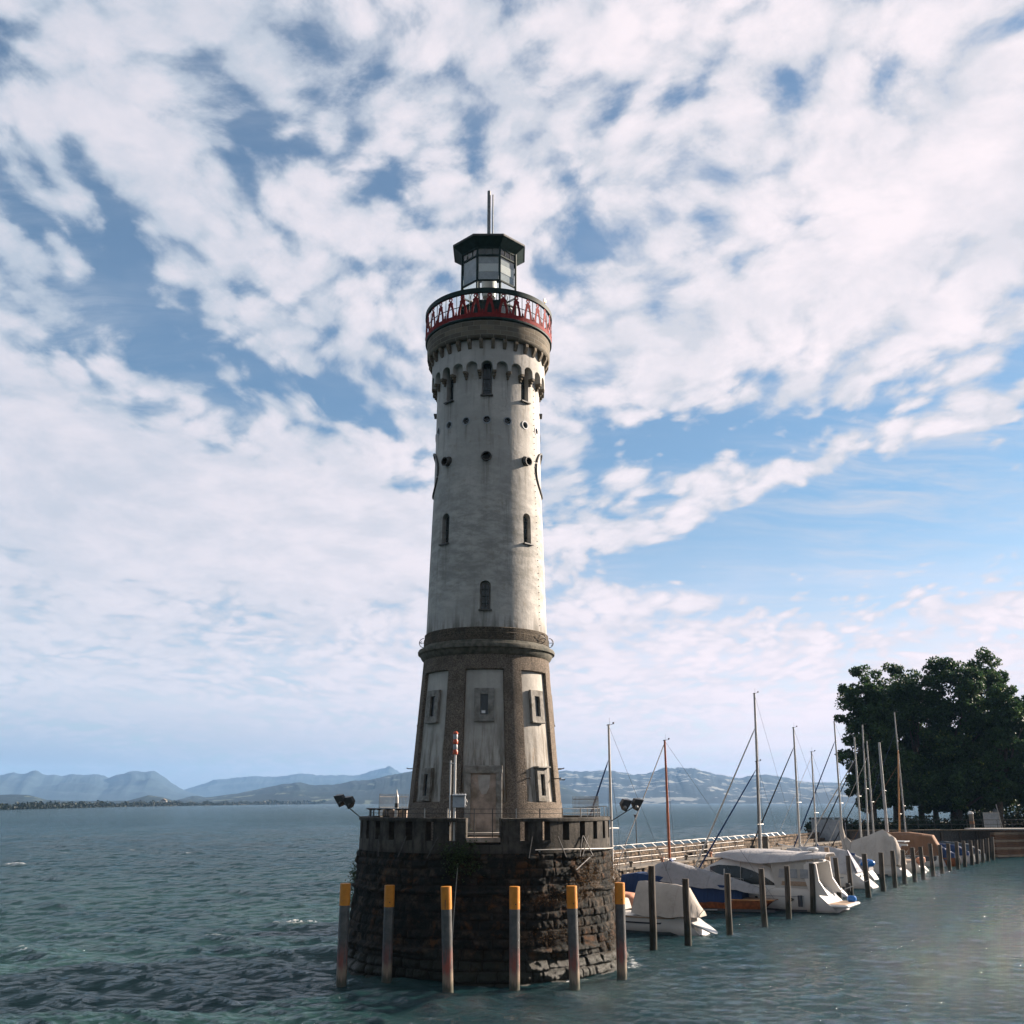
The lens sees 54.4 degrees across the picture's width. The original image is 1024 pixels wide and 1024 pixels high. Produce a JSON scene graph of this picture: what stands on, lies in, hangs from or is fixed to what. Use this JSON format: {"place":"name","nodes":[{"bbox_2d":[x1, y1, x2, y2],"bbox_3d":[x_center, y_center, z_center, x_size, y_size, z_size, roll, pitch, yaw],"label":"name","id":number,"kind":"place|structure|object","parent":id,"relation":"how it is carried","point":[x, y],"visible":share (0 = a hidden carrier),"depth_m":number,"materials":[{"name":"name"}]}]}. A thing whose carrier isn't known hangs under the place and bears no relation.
{"place":"outdoors","nodes":[
{"label":"outdoors","id":0,"kind":"place"},
{"bbox_2d":[0,794,173,803],"bbox_3d":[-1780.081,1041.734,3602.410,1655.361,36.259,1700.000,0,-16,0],"label":"hills","id":1,"kind":"structure","parent":0,"point":[11,798],"depth_m":3228.34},
{"bbox_2d":[0,770,203,800],"bbox_3d":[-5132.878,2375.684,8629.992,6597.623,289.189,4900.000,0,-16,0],"label":"mountains","id":2,"kind":"structure","parent":0,"point":[128,786],"depth_m":7488.42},
{"bbox_2d":[184,766,399,796],"bbox_3d":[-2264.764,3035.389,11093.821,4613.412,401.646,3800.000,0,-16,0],"label":"mountains","id":3,"kind":"structure","parent":0,"point":[216,787],"depth_m":10530.89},
{"bbox_2d":[174,771,597,803],"bbox_3d":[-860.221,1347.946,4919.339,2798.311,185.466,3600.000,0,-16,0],"label":"hills","id":4,"kind":"structure","parent":0,"point":[365,791],"depth_m":3928.03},
{"bbox_2d":[0,804,1023,1023],"bbox_3d":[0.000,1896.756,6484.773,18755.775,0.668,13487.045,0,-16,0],"label":"water","id":5,"kind":"structure","parent":0,"point":[216,914],"depth_m":44.56,"materials":[{"name":"liquid"}]},
{"bbox_2d":[336,883,350,986],"bbox_3d":[-5.825,15.289,34.183,0.362,4.779,0.366,0,-16,0],"label":"mooring post","id":6,"kind":"object","parent":5,"relation":"in","point":[343,935],"visible":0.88,"depth_m":34.26,"materials":[{"name":"grey metal"}]},
{"bbox_2d":[381,885,394,982],"bbox_3d":[-4.364,15.557,34.891,0.363,4.660,0.368,0,-16,0],"label":"mooring post","id":7,"kind":"object","parent":5,"relation":"in","point":[388,922],"visible":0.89,"depth_m":34.97,"materials":[{"name":"grey metal"}]},
{"bbox_2d":[441,886,452,992],"bbox_3d":[-2.143,14.961,33.033,0.537,4.778,0.373,0,-16,0],"label":"mooring post","id":8,"kind":"object","parent":5,"relation":"in","point":[447,946],"visible":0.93,"depth_m":33.11,"materials":[{"name":"grey metal"}]},
{"bbox_2d":[336,815,628,987],"bbox_3d":[-1.083,15.857,40.352,11.999,6.740,11.849,0,-16,0],"label":"bastion","id":9,"kind":"object","parent":5,"relation":"in","point":[403,856],"visible":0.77,"depth_m":36.22,"materials":[{"name":"stone"}]},
{"bbox_2d":[333,794,359,816],"bbox_3d":[-6.830,12.174,41.257,1.155,0.942,0.466,0,-16,0],"label":"floodlight pair","id":10,"kind":"object","parent":9,"relation":"on","point":[343,800],"visible":0.98,"depth_m":41.20,"materials":[{"name":"metal"}]},
{"bbox_2d":[345,858,356,889],"bbox_3d":[-6.544,14.775,40.396,0.547,1.555,0.964,0,-16,0],"label":"wall plant","id":11,"kind":"object","parent":9,"relation":"attached to","point":[353,873],"depth_m":40.31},
{"bbox_2d":[379,794,408,815],"bbox_3d":[-5.241,12.872,43.779,0.140,0.910,2.118,-9,-19,29],"label":"bar fence","id":12,"kind":"object","parent":9,"relation":"on","point":[382,812],"visible":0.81,"depth_m":43.75,"materials":[{"name":"metal"}]},
{"bbox_2d":[449,731,466,840],"bbox_3d":[-1.982,10.183,37.020,0.686,3.970,0.341,0,-16,0],"label":"signal mast","id":13,"kind":"object","parent":9,"relation":"on","point":[459,800],"visible":1,"depth_m":36.85,"materials":[{"name":"metal"}]},
{"bbox_2d":[434,829,489,886],"bbox_3d":[-1.886,12.445,35.843,2.230,1.977,0.648,0,-16,0],"label":"wall plant","id":14,"kind":"object","parent":9,"relation":"attached to","point":[459,856],"depth_m":35.87,"materials":[{"name":"plant"}]},
{"bbox_2d":[406,190,564,839],"bbox_3d":[-1.155,-1.099,45.268,6.659,31.050,6.792,-15,-22,41],"label":"lighthouse","id":15,"kind":"object","parent":9,"relation":"on","point":[486,654],"visible":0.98,"depth_m":42.21,"materials":[{"name":"paint"}]},
{"bbox_2d":[438,517,448,545],"bbox_3d":[-2.835,0.795,42.970,0.560,1.315,0.370,-16,-22,43],"label":"window","id":16,"kind":"structure","parent":15,"relation":"in","point":[447,521],"depth_m":43.08,"materials":[{"name":"black glass"}]},
{"bbox_2d":[478,583,491,610],"bbox_3d":[-1.110,3.524,41.340,0.560,1.185,0.370,0,-16,0],"label":"window","id":17,"kind":"structure","parent":15,"relation":"in","point":[485,587],"depth_m":41.46,"materials":[{"name":"black glass"}]},
{"bbox_2d":[480,363,492,395],"bbox_3d":[-1.110,-5.905,44.298,0.560,1.665,0.370,0,-16,0],"label":"window","id":18,"kind":"structure","parent":15,"relation":"in","point":[487,367],"depth_m":44.42,"materials":[{"name":"black glass"}]},
{"bbox_2d":[520,378,530,404],"bbox_3d":[0.534,-5.696,44.946,0.560,1.705,0.370,16,-22,-43],"label":"window","id":19,"kind":"structure","parent":15,"relation":"in","point":[522,383],"depth_m":44.98,"materials":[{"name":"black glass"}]},
{"bbox_2d":[523,516,533,545],"bbox_3d":[0.615,0.795,42.970,0.370,1.315,0.560,-16,-22,43],"label":"window","id":20,"kind":"structure","parent":15,"relation":"in","point":[524,519],"depth_m":43.10,"materials":[{"name":"black glass"}]},
{"bbox_2d":[371,808,600,837],"bbox_3d":[-1.021,11.889,38.172,9.143,1.020,3.369,0,-16,0],"label":"terrace railing","id":21,"kind":"object","parent":9,"relation":"on","point":[492,813],"visible":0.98,"depth_m":37.10,"materials":[{"name":"metal"}]},
{"bbox_2d":[501,915,595,960],"bbox_3d":[1.272,15.449,35.626,4.812,1.992,0.809,8,-18,-25],"label":"wall plant","id":22,"kind":"object","parent":9,"relation":"attached to","point":[554,937],"depth_m":35.55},
{"bbox_2d":[520,888,599,905],"bbox_3d":[1.917,14.089,36.473,3.773,0.664,0.549,11,-20,-34],"label":"wall plant","id":23,"kind":"object","parent":9,"relation":"attached to","point":[564,896],"depth_m":36.26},
{"bbox_2d":[562,850,602,897],"bbox_3d":[2.762,13.536,37.272,0.384,1.851,2.620,-14,-21,40],"label":"wall plant","id":24,"kind":"object","parent":9,"relation":"attached to","point":[592,877],"depth_m":37.44,"materials":[{"name":"plant"}]},
{"bbox_2d":[573,796,598,815],"bbox_3d":[3.256,12.784,43.296,0.169,0.810,2.366,7,-18,-23],"label":"bar fence","id":25,"kind":"object","parent":9,"relation":"on","point":[588,798],"visible":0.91,"depth_m":43.47,"materials":[{"name":"metal"}]},
{"bbox_2d":[608,841,620,913],"bbox_3d":[4.108,14.641,39.427,0.379,3.012,1.870,-4,-17,13],"label":"wall plant","id":26,"kind":"object","parent":9,"relation":"attached to","point":[612,870],"depth_m":39.42,"materials":[{"name":"plant"}]},
{"bbox_2d":[611,798,643,821],"bbox_3d":[4.773,12.320,41.214,1.380,0.942,0.466,0,-16,0],"label":"floodlight pair","id":27,"kind":"object","parent":9,"relation":"attached to","point":[635,803],"visible":1,"depth_m":41.17,"materials":[{"name":"metal"}]},
{"bbox_2d":[509,886,519,990],"bbox_3d":[0.087,15.035,33.256,0.363,4.747,0.368,0,-16,0],"label":"mooring post","id":28,"kind":"object","parent":5,"relation":"in","point":[514,938],"visible":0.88,"depth_m":33.34,"materials":[{"name":"grey metal"}]},
{"bbox_2d":[566,885,579,990],"bbox_3d":[2.084,15.137,33.595,0.435,4.746,0.368,0,-16,0],"label":"mooring post","id":29,"kind":"object","parent":5,"relation":"in","point":[573,942],"visible":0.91,"depth_m":33.66,"materials":[{"name":"grey metal"}]},
{"bbox_2d":[614,882,626,979],"bbox_3d":[3.878,15.639,35.274,0.368,4.718,0.368,0,-16,0],"label":"mooring post","id":30,"kind":"object","parent":5,"relation":"in","point":[621,957],"visible":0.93,"depth_m":35.35,"materials":[{"name":"grey metal"}]},
{"bbox_2d":[625,892,634,909],"bbox_3d":[4.502,21.646,54.604,5.900,1.842,1.959,-10,-19,30],"label":"covered dinghy","id":31,"kind":"object","parent":5,"relation":"on","point":[630,895],"visible":0.03,"depth_m":53.13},
{"bbox_2d":[648,866,656,950],"bbox_3d":[5.968,17.596,42.253,0.390,4.871,0.346,0,-16,0],"label":"mooring pile","id":32,"kind":"object","parent":5,"relation":"in","point":[652,910],"visible":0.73,"depth_m":42.34,"materials":[{"name":"brown wood"}]},
{"bbox_2d":[589,722,717,935],"bbox_3d":[6.297,15.692,49.951,9.414,10.670,2.524,-12,-20,35],"label":"sailing boat","id":33,"kind":"object","parent":5,"relation":"on","point":[669,910],"visible":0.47,"depth_m":47.56,"materials":[{"name":"white"}]},
{"bbox_2d":[682,879,691,945],"bbox_3d":[7.752,18.466,44.063,0.358,4.214,0.336,0,-16,0],"label":"mooring pile","id":34,"kind":"object","parent":5,"relation":"in","point":[686,915],"visible":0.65,"depth_m":44.13,"materials":[{"name":"brown wood"}]},
{"bbox_2d":[614,738,782,912],"bbox_3d":[10.724,18.793,60.307,11.707,10.514,2.708,-10,-19,30],"label":"sailing boat","id":35,"kind":"object","parent":5,"relation":"on","point":[706,887],"visible":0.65,"depth_m":58.16,"materials":[{"name":"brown wood"}]},
{"bbox_2d":[724,873,732,934],"bbox_3d":[10.289,19.396,47.252,0.379,4.218,0.322,-4,-17,14],"label":"mooring pile","id":36,"kind":"object","parent":5,"relation":"in","point":[728,908],"visible":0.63,"depth_m":47.34,"materials":[{"name":"brown wood"}]},
{"bbox_2d":[613,832,854,881],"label":"breakwater","id":37,"kind":"object","parent":5,"relation":"in","point":[788,839],"visible":0.09,"depth_m":79.65,"materials":[{"name":"stone"}]},
{"bbox_2d":[614,841,743,866],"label":"walkway railing","id":38,"kind":"object","parent":37,"relation":"on","point":[703,854],"visible":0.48,"depth_m":71.98,"materials":[{"name":"metal"}]},
{"bbox_2d":[613,832,784,849],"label":"lake handrail","id":39,"kind":"object","parent":37,"relation":"on","point":[693,839],"visible":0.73,"depth_m":82.59,"materials":[{"name":"metal"}]},
{"bbox_2d":[699,759,781,867],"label":"sailing boat","id":40,"kind":"object","parent":5,"relation":"on","point":[758,819],"visible":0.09,"depth_m":67.95,"materials":[{"name":"paint"}]},
{"bbox_2d":[692,691,798,866],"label":"mast","id":41,"kind":"object","parent":5,"relation":"on","point":[756,739],"visible":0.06,"depth_m":72.27,"materials":[{"name":"metal"}]},
{"bbox_2d":[758,868,767,926],"bbox_3d":[12.763,20.302,50.418,0.336,4.247,0.342,0,-16,0],"label":"mooring pile","id":42,"kind":"object","parent":5,"relation":"in","point":[763,908],"visible":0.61,"depth_m":50.51,"materials":[{"name":"brown wood"}]},
{"bbox_2d":[703,843,868,912],"bbox_3d":[14.738,22.100,60.095,12.709,4.045,4.526,-10,-19,30],"label":"motor cruiser","id":43,"kind":"object","parent":5,"relation":"on","point":[735,864],"visible":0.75,"depth_m":58.03,"materials":[{"name":"grey paint"}]},
{"bbox_2d":[784,866,791,918],"bbox_3d":[14.758,21.119,53.146,0.414,4.208,0.339,0,-16,0],"label":"mooring pile","id":44,"kind":"object","parent":5,"relation":"in","point":[787,893],"visible":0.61,"depth_m":53.25,"materials":[{"name":"brown wood"}]},
{"bbox_2d":[750,726,835,847],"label":"mast","id":45,"kind":"object","parent":5,"relation":"on","point":[797,803],"visible":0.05,"depth_m":80.03,"materials":[{"name":"metal"}]},
{"bbox_2d":[809,863,815,912],"bbox_3d":[17.080,22.135,56.515,0.476,4.143,0.343,0,-16,0],"label":"mooring pile","id":46,"kind":"object","parent":5,"relation":"in","point":[812,890],"visible":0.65,"depth_m":56.60,"materials":[{"name":"brown wood"}]},
{"bbox_2d":[772,750,869,872],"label":"sailing boat","id":47,"kind":"object","parent":5,"relation":"on","point":[815,812],"visible":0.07,"depth_m":81.65,"materials":[{"name":"paint"}]},
{"bbox_2d":[786,846,878,888],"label":"sailing boat","id":48,"kind":"object","parent":5,"relation":"on","point":[856,870],"visible":0.32,"depth_m":73.07,"materials":[{"name":"grey paint"}]},
{"bbox_2d":[833,857,841,898],"bbox_3d":[20.978,24.328,63.898,0.403,4.069,0.330,-4,-17,14],"label":"mooring pile","id":49,"kind":"object","parent":5,"relation":"in","point":[836,872],"visible":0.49,"depth_m":64.07,"materials":[{"name":"brown wood"}]},
{"bbox_2d":[803,734,879,846],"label":"mast","id":50,"kind":"object","parent":5,"relation":"on","point":[859,821],"visible":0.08,"depth_m":92.85,"materials":[{"name":"metal"}]},
{"bbox_2d":[835,883,850,897],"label":"outboard boat","id":51,"kind":"object","parent":5,"relation":"on","point":[848,890],"visible":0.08,"depth_m":65.36,"materials":[{"name":"white plastic"}]},
{"bbox_2d":[846,856,853,895],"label":"mooring pile","id":52,"kind":"object","parent":5,"relation":"in","point":[848,867],"visible":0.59,"depth_m":65.79,"materials":[{"name":"brown wood"}]},
{"bbox_2d":[793,718,911,876],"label":"sailing boat","id":53,"kind":"object","parent":5,"relation":"on","point":[871,846],"visible":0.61,"depth_m":85.66,"materials":[{"name":"paint"}]},
{"bbox_2d":[815,721,908,856],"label":"mast","id":54,"kind":"object","parent":5,"relation":"on","point":[864,758],"visible":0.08,"depth_m":97.14,"materials":[{"name":"metal"}]},
{"bbox_2d":[852,855,878,879],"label":"covered boat","id":55,"kind":"object","parent":5,"relation":"on","point":[871,864],"visible":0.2,"depth_m":80.82,"materials":[{"name":"plastic"}]},
{"bbox_2d":[862,854,870,897],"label":"mooring pile","id":56,"kind":"object","parent":5,"relation":"in","point":[866,876],"visible":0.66,"depth_m":65.72,"materials":[{"name":"brown wood"}]},
{"bbox_2d":[831,741,908,846],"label":"mast","id":57,"kind":"object","parent":5,"relation":"on","point":[883,793],"visible":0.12,"depth_m":103.62,"materials":[{"name":"metal"}]},
{"bbox_2d":[827,740,917,858],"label":"sailing boat","id":58,"kind":"object","parent":5,"relation":"on","point":[870,782],"visible":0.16,"depth_m":99.12,"materials":[{"name":"paint"}]},
{"bbox_2d":[878,852,885,891],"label":"mooring pile","id":59,"kind":"object","parent":5,"relation":"in","point":[881,873],"visible":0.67,"depth_m":70.41,"materials":[{"name":"brown wood"}]},
{"bbox_2d":[851,748,919,841],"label":"mast","id":60,"kind":"object","parent":5,"relation":"on","point":[898,765],"visible":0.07,"depth_m":107.02,"materials":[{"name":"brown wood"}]},
{"bbox_2d":[855,709,928,839],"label":"mast","id":61,"kind":"object","parent":5,"relation":"on","point":[901,781],"visible":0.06,"depth_m":111.91,"materials":[{"name":"paint"}]},
{"bbox_2d":[890,850,897,887],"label":"mooring pile","id":62,"kind":"object","parent":5,"relation":"in","point":[893,870],"visible":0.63,"depth_m":73.06,"materials":[{"name":"brown wood"}]},
{"bbox_2d":[900,850,906,883],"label":"mooring pile","id":63,"kind":"object","parent":5,"relation":"in","point":[903,868],"visible":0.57,"depth_m":75.89,"materials":[{"name":"brown wood"}]},
{"bbox_2d":[897,840,928,872],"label":"motor boat","id":64,"kind":"object","parent":5,"relation":"on","point":[908,866],"visible":0.08,"depth_m":88.64,"materials":[{"name":"white plastic"}]},
{"bbox_2d":[910,847,916,881],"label":"mooring pile","id":65,"kind":"object","parent":5,"relation":"in","point":[913,865],"visible":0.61,"depth_m":78.31,"materials":[{"name":"brown wood"}]},
{"bbox_2d":[887,832,945,866],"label":"motor boat","id":66,"kind":"object","parent":5,"relation":"on","point":[916,840],"visible":0.27,"depth_m":97.54,"materials":[{"name":"brown fabric"}]},
{"bbox_2d":[918,847,925,879],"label":"mooring pile","id":67,"kind":"object","parent":5,"relation":"in","point":[922,865],"visible":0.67,"depth_m":80.90,"materials":[{"name":"brown wood"}]},
{"bbox_2d":[928,843,934,875],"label":"mooring pile","id":68,"kind":"object","parent":5,"relation":"in","point":[931,860],"visible":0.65,"depth_m":84.41,"materials":[{"name":"brown wood"}]},
{"bbox_2d":[938,845,943,873],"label":"mooring pile","id":69,"kind":"object","parent":5,"relation":"in","point":[940,857],"visible":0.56,"depth_m":87.40,"materials":[{"name":"brown wood"}]},
{"bbox_2d":[946,843,951,870],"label":"mooring pile","id":70,"kind":"object","parent":5,"relation":"in","point":[948,854],"visible":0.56,"depth_m":90.65,"materials":[{"name":"brown wood"}]},
{"bbox_2d":[942,847,960,865],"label":"covered boat","id":71,"kind":"object","parent":5,"relation":"on","point":[953,863],"visible":0.16,"depth_m":97.63,"materials":[{"name":"fabric"}]},
{"bbox_2d":[939,843,974,862],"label":"covered boat","id":72,"kind":"object","parent":5,"relation":"on","point":[952,847],"visible":0.17,"depth_m":102.12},
{"bbox_2d":[954,841,959,868],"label":"mooring pile","id":73,"kind":"object","parent":5,"relation":"in","point":[957,861],"visible":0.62,"depth_m":93.27,"materials":[{"name":"brown wood"}]},
{"bbox_2d":[938,841,985,860],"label":"covered boat","id":74,"kind":"object","parent":5,"relation":"on","point":[960,845],"visible":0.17,"depth_m":105.85,"materials":[{"name":"fabric"}]},
{"bbox_2d":[961,841,966,866],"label":"mooring pile","id":75,"kind":"object","parent":5,"relation":"in","point":[964,858],"visible":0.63,"depth_m":96.01,"materials":[{"name":"brown wood"}]},
{"bbox_2d":[968,840,973,864],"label":"mooring pile","id":76,"kind":"object","parent":5,"relation":"in","point":[971,853],"visible":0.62,"depth_m":98.91,"materials":[{"name":"brown wood"}]},
{"bbox_2d":[974,840,978,863],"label":"mooring pile","id":77,"kind":"object","parent":5,"relation":"in","point":[976,852],"visible":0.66,"depth_m":100.93,"materials":[{"name":"brown wood"}]},
{"bbox_2d":[980,839,984,862],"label":"mooring pile","id":78,"kind":"object","parent":5,"relation":"in","point":[982,850],"visible":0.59,"depth_m":103.09,"materials":[{"name":"brown wood"}]},
{"bbox_2d":[985,838,989,860],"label":"mooring pile","id":79,"kind":"object","parent":5,"relation":"in","point":[987,849],"visible":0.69,"depth_m":105.32,"materials":[{"name":"brown wood"}]},
{"bbox_2d":[990,832,1008,856],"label":"quay pillar","id":80,"kind":"structure","parent":5,"relation":"in","point":[1000,845],"depth_m":112.96,"materials":[{"name":"stone"}]},
{"bbox_2d":[1006,832,1020,856],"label":"quay pillar","id":81,"kind":"structure","parent":5,"relation":"in","point":[1013,847],"depth_m":113.60,"materials":[{"name":"stone"}]},
{"bbox_2d":[965,828,1023,829],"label":"jetty slab","id":82,"kind":"structure","parent":81,"relation":"on","point":[996,828],"depth_m":113.73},
{"bbox_2d":[1017,832,1023,856],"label":"quay pillar","id":83,"kind":"structure","parent":5,"relation":"in","point":[1021,839],"depth_m":114.30,"materials":[{"name":"stone"}]},
{"bbox_2d":[0,0,1023,789],"label":"sky","id":84,"kind":"structure","parent":0,"point":[774,249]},
{"bbox_2d":[558,767,856,803],"bbox_3d":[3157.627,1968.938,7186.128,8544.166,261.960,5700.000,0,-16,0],"label":"hills","id":85,"kind":"structure","parent":0,"point":[710,786],"depth_m":5522.70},
{"bbox_2d":[811,817,846,840],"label":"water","id":86,"kind":"structure","parent":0,"point":[826,834],"depth_m":113.14,"materials":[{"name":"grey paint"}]},
{"bbox_3d":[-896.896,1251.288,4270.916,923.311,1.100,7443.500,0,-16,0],"label":"ground","id":87,"kind":"structure","parent":0,"visible":0},
{"bbox_2d":[0,800,271,809],"bbox_3d":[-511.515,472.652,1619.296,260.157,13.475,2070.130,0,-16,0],"label":"shore trees","id":88,"kind":"object","parent":87,"relation":"on","point":[40,805],"visible":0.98,"depth_m":1213.44,"materials":[{"name":"plant"}]},
{"bbox_2d":[254,799,326,804],"bbox_3d":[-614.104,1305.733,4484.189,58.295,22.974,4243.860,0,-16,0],"label":"shore trees","id":89,"kind":"object","parent":87,"relation":"on","point":[274,802],"visible":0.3,"depth_m":2792.38,"materials":[{"name":"plant"}]},
{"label":"ground","id":90,"kind":"structure","parent":0,"visible":0},
{"bbox_2d":[844,760,878,821],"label":"tree","id":91,"kind":"object","parent":90,"relation":"on","point":[862,804],"visible":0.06,"depth_m":146.29,"materials":[{"name":"green plant"}]},
{"bbox_2d":[804,817,921,831],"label":"hedge","id":92,"kind":"object","parent":90,"relation":"on","point":[864,827],"visible":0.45,"depth_m":122.10,"materials":[{"name":"green plant"}]},
{"bbox_2d":[833,664,905,820],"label":"tree","id":93,"kind":"object","parent":90,"relation":"on","point":[870,708],"visible":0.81,"depth_m":133.87,"materials":[{"name":"green plant"}]},
{"bbox_2d":[857,662,923,821],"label":"tree","id":94,"kind":"object","parent":90,"relation":"on","point":[893,669],"visible":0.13,"depth_m":144.43,"materials":[{"name":"green plant"}]},
{"bbox_2d":[856,743,939,822],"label":"tree","id":95,"kind":"object","parent":90,"relation":"on","point":[919,766],"visible":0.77,"depth_m":130.16,"materials":[{"name":"green plant"}]},
{"bbox_2d":[807,829,1023,855],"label":"quay wall","id":96,"kind":"structure","parent":90,"relation":"on","point":[957,835],"depth_m":115.99,"materials":[{"name":"concrete"}]},
{"bbox_2d":[844,819,1023,829],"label":"quay railing","id":97,"kind":"object","parent":96,"relation":"on","point":[929,824],"visible":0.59,"depth_m":116.55,"materials":[{"name":"metal"}]},
{"bbox_2d":[885,669,959,818],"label":"tree","id":98,"kind":"object","parent":90,"relation":"on","point":[904,693],"visible":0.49,"depth_m":137.00,"materials":[{"name":"green plant"}]},
{"bbox_2d":[896,815,1001,828],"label":"hedge","id":99,"kind":"object","parent":90,"relation":"on","point":[926,820],"visible":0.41,"depth_m":126.80,"materials":[{"name":"green plant"}]},
{"bbox_2d":[914,656,994,820],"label":"tree","id":100,"kind":"object","parent":90,"relation":"on","point":[965,683],"visible":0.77,"depth_m":134.82,"materials":[{"name":"green plant"}]},
{"bbox_2d":[907,756,1016,820],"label":"tree","id":101,"kind":"object","parent":90,"relation":"on","point":[960,794],"visible":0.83,"depth_m":128.93,"materials":[{"name":"green plant"}]},
{"bbox_2d":[949,786,1023,827],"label":"hedge","id":102,"kind":"object","parent":90,"relation":"on","point":[1008,821],"visible":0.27,"depth_m":133.58,"materials":[{"name":"green plant"}]},
{"bbox_2d":[982,812,1000,827],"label":"board","id":103,"kind":"object","parent":90,"relation":"on","point":[991,819],"visible":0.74,"depth_m":122.27,"materials":[{"name":"grey paint"}]},
{"bbox_2d":[965,646,1020,817],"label":"tree","id":104,"kind":"object","parent":90,"relation":"on","point":[991,674],"visible":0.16,"depth_m":141.96,"materials":[{"name":"green plant"}]},
{"bbox_2d":[975,682,1023,827],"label":"tree","id":105,"kind":"object","parent":90,"relation":"on","point":[1003,722],"visible":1,"depth_m":129.82,"materials":[{"name":"green plant"}]},
{"bbox_2d":[1009,694,1023,807],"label":"tree","id":106,"kind":"object","parent":90,"relation":"on","point":[1019,797],"visible":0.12,"depth_m":131.96,"materials":[{"name":"green plant"}]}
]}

